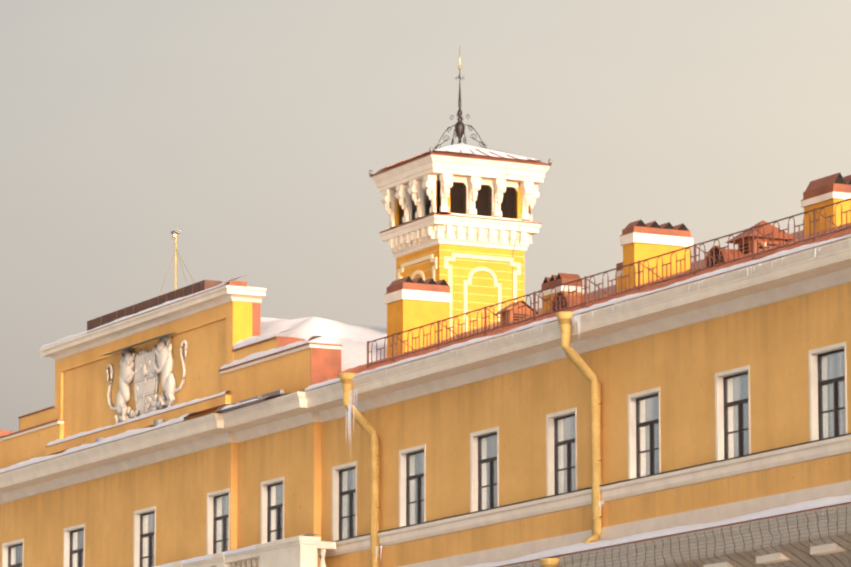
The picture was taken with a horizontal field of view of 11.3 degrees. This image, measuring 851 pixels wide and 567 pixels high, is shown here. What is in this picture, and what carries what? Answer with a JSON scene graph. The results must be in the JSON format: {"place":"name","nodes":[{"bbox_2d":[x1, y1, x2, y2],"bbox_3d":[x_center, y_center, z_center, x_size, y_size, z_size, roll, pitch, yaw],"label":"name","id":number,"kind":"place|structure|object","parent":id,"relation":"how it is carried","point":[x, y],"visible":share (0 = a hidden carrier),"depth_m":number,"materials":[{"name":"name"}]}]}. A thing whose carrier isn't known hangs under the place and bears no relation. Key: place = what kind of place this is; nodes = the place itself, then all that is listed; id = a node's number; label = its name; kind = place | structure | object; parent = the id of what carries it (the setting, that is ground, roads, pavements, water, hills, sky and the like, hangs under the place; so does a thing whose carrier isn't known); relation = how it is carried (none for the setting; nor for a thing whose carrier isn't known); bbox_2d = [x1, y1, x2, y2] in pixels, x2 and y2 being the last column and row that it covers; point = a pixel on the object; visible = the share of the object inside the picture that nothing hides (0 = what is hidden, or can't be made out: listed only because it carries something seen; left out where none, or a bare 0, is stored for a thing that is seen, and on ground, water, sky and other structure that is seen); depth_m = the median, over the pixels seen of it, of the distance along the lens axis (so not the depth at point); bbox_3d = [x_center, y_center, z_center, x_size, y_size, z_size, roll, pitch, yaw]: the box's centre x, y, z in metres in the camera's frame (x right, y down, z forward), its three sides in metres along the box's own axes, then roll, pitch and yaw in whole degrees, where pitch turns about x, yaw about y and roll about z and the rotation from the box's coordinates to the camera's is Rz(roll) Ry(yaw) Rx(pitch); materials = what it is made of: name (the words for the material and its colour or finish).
{"place":"outdoors","nodes":[
{"label":"outdoors","id":0,"kind":"place"},
{"bbox_2d":[40,275,321,445],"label":"snow","id":1,"kind":"structure","parent":0,"point":[247,341],"depth_m":122.34,"materials":[{"name":"white snow"}]},
{"bbox_2d":[154,533,318,566],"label":"snow","id":2,"kind":"structure","parent":0,"point":[206,557],"depth_m":118.76,"materials":[{"name":"white snow"}]},
{"bbox_2d":[0,0,850,432],"label":"sky","id":3,"kind":"structure","parent":0,"point":[254,131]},
{"bbox_3d":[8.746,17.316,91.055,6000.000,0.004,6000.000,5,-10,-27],"label":"ground","id":4,"kind":"structure","parent":0,"visible":0},
{"bbox_2d":[0,282,850,566],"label":"facade walls","id":5,"kind":"structure","parent":4,"relation":"on","point":[772,344],"depth_m":106.62,"materials":[{"name":"paint"}]},
{"bbox_2d":[2,342,847,566],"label":"windows","id":6,"kind":"structure","parent":5,"relation":"attached to","point":[828,391],"depth_m":106.82,"materials":[{"name":"white"}]},
{"bbox_2d":[0,238,850,566],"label":"cornices","id":7,"kind":"object","parent":5,"relation":"attached to","point":[826,266],"visible":0.77,"depth_m":102.96,"materials":[{"name":"white paint"}]},
{"bbox_2d":[171,536,335,566],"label":"balustrade","id":8,"kind":"object","parent":7,"relation":"on","point":[298,551],"visible":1,"depth_m":114.89,"materials":[{"name":"white stone"}]},
{"bbox_2d":[0,234,850,472],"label":"eaves snow","id":9,"kind":"structure","parent":7,"relation":"on","point":[127,433],"depth_m":107.70,"materials":[{"name":"white snow"}]},
{"bbox_2d":[461,494,850,566],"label":"snow","id":10,"kind":"structure","parent":7,"relation":"on","point":[811,505],"depth_m":96.00,"materials":[{"name":"snow"}]},
{"bbox_2d":[509,504,850,566],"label":"safety net","id":11,"kind":"object","parent":7,"relation":"attached to","point":[715,542],"visible":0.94,"depth_m":93.18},
{"bbox_2d":[0,222,850,473],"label":"roof edge","id":12,"kind":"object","parent":5,"relation":"on","point":[362,368],"depth_m":104.65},
{"bbox_2d":[0,280,341,472],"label":"attic","id":13,"kind":"object","parent":12,"relation":"on","point":[213,326],"visible":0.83,"depth_m":124.12,"materials":[{"name":"paint"}]},
{"bbox_2d":[101,332,188,423],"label":"coat of arms","id":14,"kind":"object","parent":13,"relation":"attached to","point":[151,365],"visible":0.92,"depth_m":125.95},
{"bbox_2d":[159,229,194,295],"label":"flagpole","id":15,"kind":"object","parent":13,"relation":"on","point":[175,232],"visible":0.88,"depth_m":130.85,"materials":[{"name":"yellow"}]},
{"bbox_2d":[95,390,283,445],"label":"floodlights","id":16,"kind":"object","parent":12,"relation":"on","point":[161,421],"visible":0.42,"depth_m":118.54,"materials":[{"name":"grey metal"}]},
{"bbox_2d":[260,316,451,376],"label":"snowy roof","id":17,"kind":"structure","parent":12,"relation":"on","point":[352,339],"depth_m":120.25,"materials":[{"name":"white snow"}]},
{"bbox_2d":[0,172,850,436],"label":"chimneys","id":18,"kind":"object","parent":12,"relation":"on","point":[414,303],"visible":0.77,"depth_m":104.84,"materials":[{"name":"paint"}]},
{"bbox_2d":[370,153,551,349],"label":"tower","id":19,"kind":"structure","parent":12,"relation":"on","point":[465,228],"depth_m":120.17,"materials":[{"name":"paint"}]},
{"bbox_2d":[369,143,551,174],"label":"tower roof","id":20,"kind":"structure","parent":19,"relation":"on","point":[460,149],"depth_m":120.73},
{"bbox_2d":[433,50,486,149],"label":"spire","id":21,"kind":"structure","parent":20,"relation":"on","point":[459,129],"depth_m":121.89,"materials":[{"name":"black metal"}]},
{"bbox_2d":[346,239,850,566],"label":"icicles","id":22,"kind":"object","parent":12,"relation":"hanging from","point":[349,406],"visible":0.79,"depth_m":102.02,"materials":[{"name":"white"}]},
{"bbox_2d":[367,198,850,367],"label":"roof railing","id":23,"kind":"object","parent":12,"relation":"on","point":[438,322],"visible":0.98,"depth_m":102.27,"materials":[{"name":"metal"}]},
{"bbox_2d":[495,220,796,331],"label":"dormers","id":24,"kind":"object","parent":12,"relation":"on","point":[768,228],"visible":0.48,"depth_m":99.46,"materials":[{"name":"red metal"}]},
{"bbox_2d":[338,312,601,566],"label":"downpipes","id":25,"kind":"object","parent":5,"relation":"attached to","point":[572,355],"visible":0.96,"depth_m":102.23,"materials":[{"name":"metal"}]}
]}

